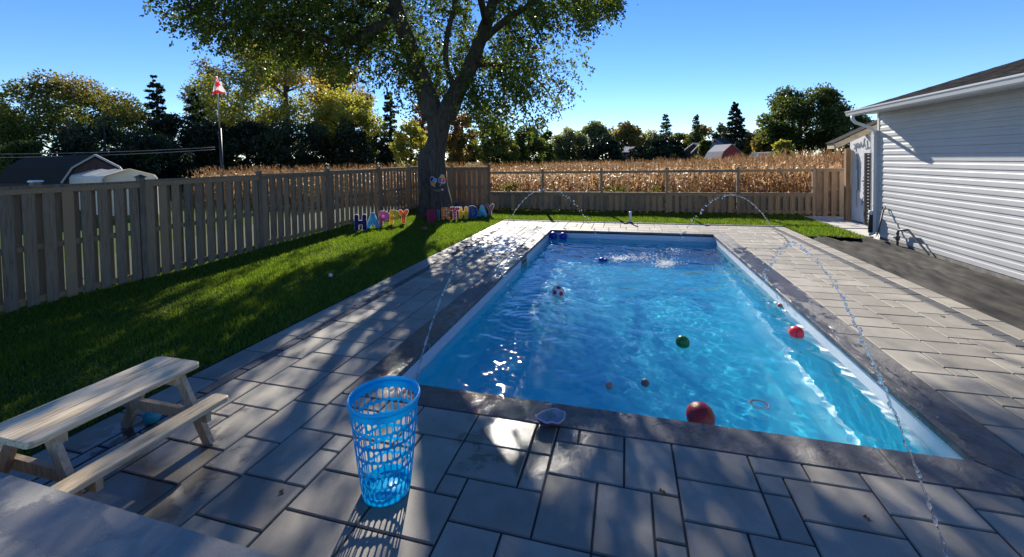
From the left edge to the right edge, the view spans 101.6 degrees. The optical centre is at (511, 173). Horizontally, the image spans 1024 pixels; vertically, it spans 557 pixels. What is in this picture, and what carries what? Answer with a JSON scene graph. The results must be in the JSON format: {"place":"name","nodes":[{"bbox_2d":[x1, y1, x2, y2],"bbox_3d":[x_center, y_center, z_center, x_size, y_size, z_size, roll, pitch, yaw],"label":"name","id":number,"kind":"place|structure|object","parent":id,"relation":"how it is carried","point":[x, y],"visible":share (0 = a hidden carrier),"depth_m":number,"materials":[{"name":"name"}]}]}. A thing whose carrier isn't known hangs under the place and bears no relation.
{"place":"outdoors","nodes":[
{"label":"outdoors","id":0,"kind":"place"},
{"bbox_2d":[36,147,210,153],"bbox_3d":[-23.342,-1.278,23.300,11.282,0.370,0.021,-2,2,-24],"label":"overhead cable","id":1,"kind":"object","parent":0,"point":[118,151],"visible":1,"depth_m":23.75,"materials":[{"name":"grey plastic"}]},
{"bbox_2d":[0,160,853,411],"bbox_3d":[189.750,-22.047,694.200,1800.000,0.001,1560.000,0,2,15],"label":"ground","id":2,"kind":"structure","parent":0,"point":[837,238],"depth_m":17.38,"materials":[{"name":"green plant"}]},
{"bbox_2d":[0,102,19,148],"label":"birch tree","id":3,"kind":"object","parent":2,"relation":"on","point":[7,105],"visible":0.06,"depth_m":33.01,"materials":[{"name":"green plant"}]},
{"bbox_2d":[0,139,53,173],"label":"hedge tree","id":4,"kind":"object","parent":2,"relation":"on","point":[27,147],"visible":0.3,"depth_m":26.67,"materials":[{"name":"green plant"}]},
{"bbox_2d":[27,180,46,293],"bbox_3d":[-7.592,1.166,6.700,0.130,2.110,0.130,0,2,15],"label":"fence post","id":5,"kind":"object","parent":2,"relation":"on","point":[34,182],"visible":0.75,"depth_m":6.67,"materials":[{"name":"grey wood"}]},
{"bbox_2d":[0,154,122,209],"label":"barn shed","id":6,"kind":"structure","parent":2,"relation":"on","point":[47,170],"depth_m":22.59,"materials":[{"name":"concrete"}]},
{"bbox_2d":[0,149,214,157],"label":"overhead cable","id":7,"kind":"object","parent":6,"relation":"attached to","point":[115,154],"visible":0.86,"depth_m":23.73,"materials":[{"name":"grey plastic"}]},
{"bbox_2d":[0,68,167,159],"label":"ash tree","id":8,"kind":"object","parent":2,"relation":"on","point":[66,94],"visible":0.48,"depth_m":33.83,"materials":[{"name":"green plant"}]},
{"bbox_2d":[44,114,167,174],"bbox_3d":[-30.356,-1.296,30.974,6.394,6.395,6.590,0,2,15],"label":"hedge tree","id":9,"kind":"object","parent":2,"relation":"on","point":[73,141],"visible":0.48,"depth_m":30.66,"materials":[{"name":"green plant"}]},
{"bbox_2d":[69,169,158,215],"bbox_3d":[-19.557,0.842,20.271,8.847,2.122,1.578,0,2,36],"label":"canopy tent","id":10,"kind":"object","parent":2,"relation":"on","point":[104,175],"visible":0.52,"depth_m":18.35,"materials":[{"name":"grey fabric"}]},
{"bbox_2d":[113,131,198,187],"bbox_3d":[-29.280,-0.856,34.100,5.020,5.291,5.941,0,2,39],"label":"hedge tree","id":11,"kind":"object","parent":2,"relation":"on","point":[177,161],"visible":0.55,"depth_m":33.86,"materials":[{"name":"green plant"}]},
{"bbox_2d":[142,75,181,140],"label":"spruce tree","id":12,"kind":"object","parent":2,"relation":"on","point":[158,111],"visible":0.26,"depth_m":45.89,"materials":[{"name":"green plant"}]},
{"bbox_2d":[137,112,207,185],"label":"cedar tree","id":13,"kind":"object","parent":2,"relation":"on","point":[170,124],"visible":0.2,"depth_m":40.62,"materials":[{"name":"green plant"}]},
{"bbox_2d":[170,88,212,188],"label":"cedar tree","id":14,"kind":"object","parent":2,"relation":"on","point":[191,107],"visible":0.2,"depth_m":43.79,"materials":[{"name":"green plant"}]},
{"bbox_2d":[179,56,237,121],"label":"locust tree","id":15,"kind":"object","parent":2,"relation":"on","point":[201,65],"visible":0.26,"depth_m":55.24,"materials":[{"name":"green plant"}]},
{"bbox_2d":[178,119,241,177],"bbox_3d":[-28.988,-1.809,40.369,5.566,6.803,4.899,0,2,15],"label":"cedar tree","id":16,"kind":"object","parent":2,"relation":"on","point":[206,133],"visible":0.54,"depth_m":39.09,"materials":[{"name":"green plant"}]},
{"bbox_2d":[212,76,225,175],"bbox_3d":[-18.017,-2.056,25.933,0.990,8.025,0.294,0,2,15],"label":"flagpole","id":17,"kind":"object","parent":2,"relation":"on","point":[218,88],"visible":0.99,"depth_m":25.93,"materials":[{"name":"grey metal"}]},
{"bbox_2d":[204,118,276,173],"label":"cedar tree","id":18,"kind":"object","parent":2,"relation":"on","point":[247,139],"visible":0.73,"depth_m":40.52,"materials":[{"name":"green plant"}]},
{"bbox_2d":[176,39,377,157],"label":"ash tree","id":19,"kind":"object","parent":2,"relation":"on","point":[280,87],"visible":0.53,"depth_m":45.99,"materials":[{"name":"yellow plant"}]},
{"bbox_2d":[256,118,343,171],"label":"cedar tree","id":20,"kind":"object","parent":2,"relation":"on","point":[302,154],"visible":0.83,"depth_m":41.31,"materials":[{"name":"green plant"}]},
{"bbox_2d":[308,67,373,126],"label":"maple tree","id":21,"kind":"object","parent":2,"relation":"on","point":[352,87],"visible":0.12,"depth_m":56.38,"materials":[{"name":"green plant"}]},
{"bbox_2d":[308,83,391,167],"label":"ash tree","id":22,"kind":"object","parent":2,"relation":"on","point":[329,109],"visible":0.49,"depth_m":45.86,"materials":[{"name":"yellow plant"}]},
{"bbox_2d":[326,116,377,169],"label":"cedar tree","id":23,"kind":"object","parent":2,"relation":"on","point":[356,138],"visible":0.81,"depth_m":43.27,"materials":[{"name":"green plant"}]},
{"bbox_2d":[354,132,397,168],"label":"cedar tree","id":24,"kind":"object","parent":2,"relation":"on","point":[379,143],"visible":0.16,"depth_m":48.73,"materials":[{"name":"green plant"}]},
{"bbox_2d":[375,92,402,167],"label":"spruce tree","id":25,"kind":"object","parent":2,"relation":"on","point":[385,138],"visible":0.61,"depth_m":48.82,"materials":[{"name":"green plant"}]},
{"bbox_2d":[389,119,426,166],"bbox_3d":[-9.688,-2.066,40.104,4.187,6.699,4.338,-1,2,-13],"label":"ash tree","id":26,"kind":"object","parent":2,"relation":"on","point":[403,141],"visible":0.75,"depth_m":39.33,"materials":[{"name":"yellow plant"}]},
{"bbox_2d":[411,104,427,138],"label":"red maple","id":27,"kind":"object","parent":2,"relation":"on","point":[422,123],"visible":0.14,"depth_m":59.37,"materials":[{"name":"green plant"}]},
{"bbox_2d":[445,112,479,166],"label":"red maple","id":28,"kind":"object","parent":2,"relation":"on","point":[458,150],"visible":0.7,"depth_m":54.78,"materials":[{"name":"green plant"}]},
{"bbox_2d":[469,124,520,167],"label":"ash tree","id":29,"kind":"object","parent":2,"relation":"on","point":[495,150],"visible":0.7,"depth_m":50.56,"materials":[{"name":"green plant"}]},
{"bbox_2d":[492,182,527,209],"bbox_3d":[-0.070,1.000,18.314,1.688,1.289,1.230,0,2,15],"label":"weed","id":30,"kind":"object","parent":2,"relation":"on","point":[511,186],"visible":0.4,"depth_m":18.16,"materials":[{"name":"green plant"}]},
{"bbox_2d":[186,146,843,215],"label":"corn field","id":31,"kind":"structure","parent":2,"relation":"on","point":[781,182],"depth_m":18.88,"materials":[{"name":"brown plant"}]},
{"bbox_2d":[513,123,549,165],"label":"ash tree","id":32,"kind":"object","parent":2,"relation":"on","point":[526,150],"visible":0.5,"depth_m":54.85,"materials":[{"name":"green plant"}]},
{"bbox_2d":[538,130,556,163],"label":"tree","id":33,"kind":"object","parent":2,"relation":"on","point":[550,157],"visible":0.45,"depth_m":84.11,"materials":[{"name":"green plant"}]},
{"bbox_2d":[549,126,588,164],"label":"tree","id":34,"kind":"object","parent":2,"relation":"on","point":[562,145],"visible":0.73,"depth_m":101.36,"materials":[{"name":"green plant"}]},
{"bbox_2d":[574,120,612,153],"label":"tree","id":35,"kind":"object","parent":2,"relation":"on","point":[594,128],"visible":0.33,"depth_m":108.97,"materials":[{"name":"green plant"}]},
{"bbox_2d":[577,133,625,163],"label":"tree","id":36,"kind":"object","parent":2,"relation":"on","point":[611,147],"visible":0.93,"depth_m":90.05,"materials":[{"name":"green plant"}]},
{"bbox_2d":[597,184,630,211],"bbox_3d":[4.154,1.032,17.065,1.279,1.161,1.319,-2,2,-27],"label":"weed","id":37,"kind":"object","parent":2,"relation":"on","point":[613,189],"visible":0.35,"depth_m":17.00,"materials":[{"name":"green plant"}]},
{"bbox_2d":[608,120,646,146],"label":"tree","id":38,"kind":"object","parent":2,"relation":"on","point":[632,133],"visible":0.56,"depth_m":116.85,"materials":[{"name":"green plant"}]},
{"bbox_2d":[623,147,633,163],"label":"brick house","id":39,"kind":"structure","parent":2,"relation":"on","point":[625,153],"depth_m":98.05,"materials":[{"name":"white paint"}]},
{"bbox_2d":[640,129,658,155],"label":"tree","id":40,"kind":"object","parent":2,"relation":"on","point":[652,134],"visible":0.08,"depth_m":123.09,"materials":[{"name":"green plant"}]},
{"bbox_2d":[643,183,663,191],"bbox_3d":[5.806,0.963,16.664,1.066,1.270,0.904,-2,2,-37],"label":"weed","id":41,"kind":"object","parent":2,"relation":"on","point":[659,187],"visible":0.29,"depth_m":16.62,"materials":[{"name":"green plant"}]},
{"bbox_2d":[627,134,689,162],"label":"tree","id":42,"kind":"object","parent":2,"relation":"on","point":[664,147],"visible":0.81,"depth_m":86.20,"materials":[{"name":"green plant"}]},
{"bbox_2d":[658,114,675,155],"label":"spruce","id":43,"kind":"object","parent":2,"relation":"on","point":[664,127],"visible":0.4,"depth_m":109.72,"materials":[{"name":"green plant"}]},
{"bbox_2d":[670,132,687,156],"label":"tree","id":44,"kind":"object","parent":2,"relation":"on","point":[678,136],"visible":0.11,"depth_m":120.50,"materials":[{"name":"green plant"}]},
{"bbox_2d":[685,114,702,146],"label":"spruce","id":45,"kind":"object","parent":2,"relation":"on","point":[696,127],"visible":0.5,"depth_m":111.85,"materials":[{"name":"green plant"}]},
{"bbox_2d":[681,124,714,148],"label":"tree","id":46,"kind":"object","parent":2,"relation":"on","point":[707,132],"visible":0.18,"depth_m":114.68,"materials":[{"name":"green plant"}]},
{"bbox_2d":[695,139,711,159],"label":"tree","id":47,"kind":"object","parent":2,"relation":"on","point":[704,145],"visible":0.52,"depth_m":81.56,"materials":[{"name":"green plant"}]},
{"bbox_2d":[690,142,722,161],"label":"farm house","id":48,"kind":"structure","parent":2,"relation":"on","point":[694,152],"depth_m":88.02,"materials":[{"name":"grey"}]},
{"bbox_2d":[711,122,725,140],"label":"tree","id":49,"kind":"object","parent":2,"relation":"on","point":[720,127],"visible":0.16,"depth_m":111.88,"materials":[{"name":"green plant"}]},
{"bbox_2d":[704,144,741,161],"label":"red barn","id":50,"kind":"structure","parent":2,"relation":"on","point":[724,150],"depth_m":66.18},
{"bbox_2d":[712,139,743,155],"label":"farm house","id":51,"kind":"structure","parent":2,"relation":"on","point":[727,141],"depth_m":97.31,"materials":[{"name":"grey"}]},
{"bbox_2d":[717,101,749,155],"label":"spruce","id":52,"kind":"object","parent":2,"relation":"on","point":[736,131],"visible":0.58,"depth_m":99.44,"materials":[{"name":"green plant"}]},
{"bbox_2d":[739,131,757,157],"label":"tree","id":53,"kind":"object","parent":2,"relation":"on","point":[747,147],"visible":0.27,"depth_m":95.70,"materials":[{"name":"green plant"}]},
{"bbox_2d":[751,152,774,157],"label":"trailer","id":54,"kind":"object","parent":2,"relation":"on","point":[757,154],"visible":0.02,"depth_m":68.92,"materials":[{"name":"white paint"}]},
{"bbox_2d":[750,129,777,155],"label":"tree","id":55,"kind":"object","parent":2,"relation":"on","point":[759,146],"visible":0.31,"depth_m":87.45,"materials":[{"name":"green plant"}]},
{"bbox_2d":[771,139,797,158],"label":"shrub","id":56,"kind":"object","parent":2,"relation":"on","point":[785,144],"visible":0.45,"depth_m":65.40,"materials":[{"name":"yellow plant"}]},
{"bbox_2d":[754,82,856,156],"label":"oak tree","id":57,"kind":"object","parent":2,"relation":"on","point":[787,109],"visible":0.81,"depth_m":81.09,"materials":[{"name":"green plant"}]},
{"bbox_2d":[811,165,843,215],"bbox_3d":[10.970,0.639,14.466,1.042,1.880,0.140,0,2,15],"label":"board fence","id":58,"kind":"object","parent":2,"relation":"on","point":[827,191],"visible":0.82,"depth_m":14.45,"materials":[{"name":"brown wood"}]},
{"bbox_2d":[803,103,874,156],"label":"oak tree","id":59,"kind":"object","parent":2,"relation":"on","point":[841,129],"visible":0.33,"depth_m":76.89,"materials":[{"name":"green plant"}]},
{"bbox_2d":[843,122,868,154],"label":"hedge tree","id":60,"kind":"object","parent":2,"relation":"on","point":[847,145],"visible":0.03,"depth_m":61.29,"materials":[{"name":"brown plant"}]},
{"bbox_2d":[808,235,1023,330],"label":"landscape fabric","id":61,"kind":"object","parent":2,"relation":"on","point":[1000,299],"visible":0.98,"depth_m":7.05,"materials":[{"name":"black fabric"}]},
{"bbox_2d":[874,206,885,239],"bbox_3d":[8.926,1.265,10.163,0.730,0.900,0.150,-2,2,-37],"label":"shovel","id":62,"kind":"object","parent":61,"relation":"on","point":[876,235],"visible":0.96,"depth_m":10.15,"materials":[{"name":"grey"}]},
{"bbox_2d":[893,229,929,254],"bbox_3d":[8.846,1.511,9.275,0.105,0.523,1.082,0,2,15],"label":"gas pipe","id":63,"kind":"object","parent":61,"relation":"on","point":[897,237],"visible":0.94,"depth_m":9.35,"materials":[{"name":"grey metal"}]},
{"bbox_2d":[0,205,866,456],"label":"lawn","id":64,"kind":"structure","parent":0,"point":[37,450],"depth_m":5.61,"materials":[{"name":"green plant"}]},
{"bbox_2d":[0,164,419,312],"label":"board fence","id":65,"kind":"object","parent":64,"relation":"on","point":[145,229],"visible":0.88,"depth_m":7.85,"materials":[{"name":"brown wood"}]},
{"bbox_2d":[354,214,366,230],"bbox_3d":[-4.470,1.492,12.332,0.365,0.588,0.033,-1,2,-7],"label":"letter sign","id":66,"kind":"object","parent":64,"relation":"on","point":[358,222],"visible":0.98,"depth_m":12.32,"materials":[{"name":"blue plastic"}]},
{"bbox_2d":[367,212,379,227],"bbox_3d":[-4.228,1.474,12.696,0.394,0.578,0.033,-1,2,-7],"label":"letter sign","id":67,"kind":"object","parent":64,"relation":"on","point":[372,220],"visible":0.91,"depth_m":12.68,"materials":[{"name":"blue plastic"}]},
{"bbox_2d":[379,211,389,225],"bbox_3d":[-4.008,1.457,13.098,0.345,0.568,0.034,-1,2,1],"label":"letter sign","id":68,"kind":"object","parent":64,"relation":"on","point":[385,217],"visible":0.98,"depth_m":13.08,"materials":[{"name":"pink"}]},
{"bbox_2d":[140,0,637,219],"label":"maple tree","id":69,"kind":"object","parent":64,"relation":"on","point":[256,20],"visible":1,"depth_m":14.60,"materials":[{"name":"green plant"}]},
{"bbox_2d":[438,175,445,185],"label":"balloon sign","id":70,"kind":"object","parent":69,"relation":"attached to","point":[441,179],"visible":1,"depth_m":14.71,"materials":[{"name":"white paint"}]},
{"bbox_2d":[389,210,399,224],"bbox_3d":[-3.736,1.449,13.311,0.349,0.573,0.034,-1,2,-1],"label":"letter sign","id":71,"kind":"object","parent":64,"relation":"on","point":[392,217],"visible":0.99,"depth_m":13.29,"materials":[{"name":"yellow plastic"}]},
{"bbox_2d":[398,209,408,223],"bbox_3d":[-3.527,1.448,13.597,0.338,0.558,0.033,-1,2,-4],"label":"letter sign","id":72,"kind":"object","parent":64,"relation":"on","point":[403,215],"visible":0.89,"depth_m":13.58,"materials":[{"name":"orange plastic"}]},
{"bbox_2d":[427,209,435,222],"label":"letter sign","id":73,"kind":"object","parent":64,"relation":"on","point":[431,213],"visible":1,"depth_m":13.96,"materials":[{"name":"purple"}]},
{"bbox_2d":[441,207,450,219],"bbox_3d":[-2.304,1.458,14.578,0.339,0.559,0.034,-1,2,0],"label":"letter sign","id":74,"kind":"object","parent":64,"relation":"on","point":[444,214],"visible":0.97,"depth_m":14.56,"materials":[{"name":"orange plastic"}]},
{"bbox_2d":[449,207,459,219],"bbox_3d":[-2.014,1.461,14.728,0.376,0.562,0.032,-1,2,0],"label":"letter sign","id":75,"kind":"object","parent":64,"relation":"on","point":[454,209],"visible":0.9,"depth_m":14.71,"materials":[{"name":"pink"}]},
{"bbox_2d":[459,207,467,219],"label":"letter sign","id":76,"kind":"object","parent":64,"relation":"on","point":[463,214],"visible":0.91,"depth_m":14.92,"materials":[{"name":"yellow plastic"}]},
{"bbox_2d":[446,163,490,206],"bbox_3d":[-2.430,0.622,18.128,3.165,2.130,0.140,0,2,15],"label":"board fence","id":77,"kind":"object","parent":64,"relation":"on","point":[469,186],"visible":0.52,"depth_m":17.93,"materials":[{"name":"brown wood"}]},
{"bbox_2d":[468,206,477,218],"bbox_3d":[-1.409,1.454,15.219,0.348,0.561,0.034,-1,2,2],"label":"letter sign","id":78,"kind":"object","parent":64,"relation":"on","point":[475,214],"visible":0.99,"depth_m":15.20,"materials":[{"name":"blue plastic"}]},
{"bbox_2d":[477,205,486,216],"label":"letter sign","id":79,"kind":"object","parent":64,"relation":"on","point":[482,211],"visible":0.94,"depth_m":15.56,"materials":[{"name":"blue plastic"}]},
{"bbox_2d":[486,204,493,215],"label":"letter sign","id":80,"kind":"object","parent":64,"relation":"on","point":[489,207],"visible":0.98,"depth_m":15.82,"materials":[{"name":"pink"}]},
{"bbox_2d":[490,167,812,214],"bbox_3d":[4.783,0.704,16.159,11.822,1.850,0.140,0,2,15],"label":"rail fence","id":81,"kind":"object","parent":64,"relation":"on","point":[666,201],"visible":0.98,"depth_m":15.88,"materials":[{"name":"brown wood"}]},
{"bbox_2d":[0,0,1023,163],"label":"sky","id":82,"kind":"structure","parent":0,"point":[681,60],"materials":[{"name":"blue"}]},
{"bbox_2d":[9,220,1023,556],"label":"patio","id":83,"kind":"structure","parent":0,"point":[955,352],"depth_m":2.88,"materials":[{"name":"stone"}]},
{"bbox_2d":[0,356,227,497],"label":"picnic table","id":84,"kind":"object","parent":83,"relation":"on","point":[51,424],"visible":0.91,"depth_m":2.72,"materials":[{"name":"brown wood"}]},
{"bbox_2d":[0,472,275,556],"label":"concrete step","id":85,"kind":"object","parent":83,"relation":"on","point":[38,520],"visible":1,"depth_m":1.89,"materials":[{"name":"grey concrete"}]},
{"bbox_2d":[142,412,161,424],"bbox_3d":[-2.942,1.983,3.416,0.124,0.124,0.124,0,2,15],"label":"toy ball","id":86,"kind":"object","parent":83,"relation":"on","point":[148,418],"visible":0.7,"depth_m":3.37,"materials":[{"name":"blue plastic"}]},
{"bbox_2d":[346,376,420,507],"bbox_3d":[-0.812,1.721,2.683,0.454,0.624,0.454,0,2,15],"label":"laundry basket","id":87,"kind":"object","parent":83,"relation":"on","point":[385,484],"visible":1,"depth_m":2.63,"materials":[{"name":"teal plastic"}]},
{"bbox_2d":[505,187,601,244],"bbox_3d":[1.092,1.152,12.117,3.254,1.502,0.106,0,2,36],"label":"water jet","id":88,"kind":"object","parent":83,"relation":"on","point":[547,189],"visible":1,"depth_m":12.21},
{"bbox_2d":[678,194,773,240],"bbox_3d":[5.873,1.187,11.372,3.177,1.273,0.112,-1,2,-15],"label":"water jet","id":89,"kind":"object","parent":83,"relation":"on","point":[722,198],"visible":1,"depth_m":11.30},
{"bbox_2d":[413,237,938,455],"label":"pool water","id":90,"kind":"structure","parent":0,"point":[745,360],"depth_m":5.07,"materials":[{"name":"blue liquid"}]},
{"bbox_2d":[415,244,519,380],"bbox_3d":[-0.430,1.530,5.099,0.134,1.285,2.573,0,2,23],"label":"water jet","id":91,"kind":"object","parent":90,"relation":"on","point":[439,303],"visible":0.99,"depth_m":4.54},
{"bbox_2d":[552,286,563,296],"bbox_3d":[0.793,2.044,7.192,0.216,0.216,0.216,0,2,15],"label":"soccer ball","id":92,"kind":"object","parent":90,"relation":"on","point":[557,291],"visible":0.88,"depth_m":7.11,"materials":[{"name":"white plastic"}]},
{"bbox_2d":[559,232,566,239],"bbox_3d":[1.506,1.856,12.291,0.240,0.240,0.240,0,2,15],"label":"play ball","id":93,"kind":"object","parent":90,"relation":"on","point":[562,235],"visible":0.89,"depth_m":12.21,"materials":[{"name":"blue plastic"}]},
{"bbox_2d":[641,378,648,386],"bbox_3d":[1.366,2.151,4.287,0.084,0.084,0.084,0,2,15],"label":"ball","id":94,"kind":"object","parent":90,"relation":"on","point":[644,382],"visible":1,"depth_m":4.26,"materials":[{"name":"plastic"}]},
{"bbox_2d":[595,248,696,267],"bbox_3d":[3.182,1.974,9.719,2.484,0.041,1.819,-1,2,-5],"label":"splash foam","id":95,"kind":"object","parent":90,"relation":"on","point":[663,263],"visible":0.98,"depth_m":9.60,"materials":[{"name":"white"}]},
{"bbox_2d":[676,335,689,347],"bbox_3d":[2.111,2.088,5.168,0.164,0.164,0.164,0,2,15],"label":"play ball","id":96,"kind":"object","parent":90,"relation":"on","point":[682,341],"visible":0.94,"depth_m":5.11,"materials":[{"name":"green plastic"}]},
{"bbox_2d":[686,401,714,424],"bbox_3d":[1.648,2.126,3.655,0.236,0.236,0.236,0,2,15],"label":"play ball","id":97,"kind":"object","parent":90,"relation":"in","point":[699,412],"visible":0.77,"depth_m":3.59,"materials":[{"name":"red plastic"}]},
{"bbox_2d":[788,326,803,337],"bbox_3d":[3.668,2.057,5.388,0.172,0.172,0.172,0,2,15],"label":"play ball","id":98,"kind":"object","parent":90,"relation":"on","point":[796,331],"visible":0.91,"depth_m":5.34,"materials":[{"name":"red plastic"}]},
{"bbox_2d":[758,241,949,556],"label":"water jet","id":99,"kind":"object","parent":90,"relation":"on","point":[890,406],"visible":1,"depth_m":2.72},
{"bbox_2d":[402,232,963,459],"bbox_3d":[2.175,2.458,7.731,4.877,1.143,9.316,0,2,15],"label":"pool shell","id":100,"kind":"object","parent":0,"point":[934,442],"visible":0.1,"depth_m":5.33},
{"bbox_2d":[342,228,1023,498],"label":"pool coping","id":101,"kind":"object","parent":100,"relation":"on","point":[990,463],"visible":0.89,"depth_m":3.37,"materials":[{"name":"stone"}]},
{"bbox_2d":[535,408,565,425],"bbox_3d":[0.307,1.951,3.324,0.249,0.080,0.184,-1,2,-5],"label":"abalone shell","id":102,"kind":"object","parent":101,"relation":"on","point":[552,417],"visible":1,"depth_m":3.36,"materials":[{"name":"blue"}]},
{"bbox_2d":[685,143,699,159],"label":"farm house","id":103,"kind":"structure","parent":0,"point":[690,148],"depth_m":92.01,"materials":[{"name":"grey"}]},
{"bbox_2d":[805,216,874,237],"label":"concrete walk","id":104,"kind":"structure","parent":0,"point":[861,228],"depth_m":12.83,"materials":[{"name":"grey concrete"}]},
{"bbox_2d":[825,120,876,224],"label":"house wing","id":105,"kind":"structure","parent":104,"relation":"on","point":[857,180],"depth_m":12.81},
{"bbox_2d":[870,153,871,210],"bbox_3d":[11.030,0.458,12.242,0.896,2.115,0.045,0,2,15],"label":"door","id":106,"kind":"structure","parent":105,"relation":"in","point":[871,153],"depth_m":12.33,"materials":[{"name":"grey"}]},
{"bbox_2d":[845,58,1023,284],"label":"house","id":107,"kind":"structure","parent":0,"point":[948,171],"depth_m":8.08,"materials":[{"name":"plastic"}]},
{"bbox_2d":[868,210,872,232],"bbox_3d":[9.238,1.261,10.765,0.095,0.600,0.100,0,2,15],"label":"downspout sleeve","id":108,"kind":"object","parent":107,"relation":"attached to","point":[870,222],"visible":1,"depth_m":10.73,"materials":[{"name":"grey"}]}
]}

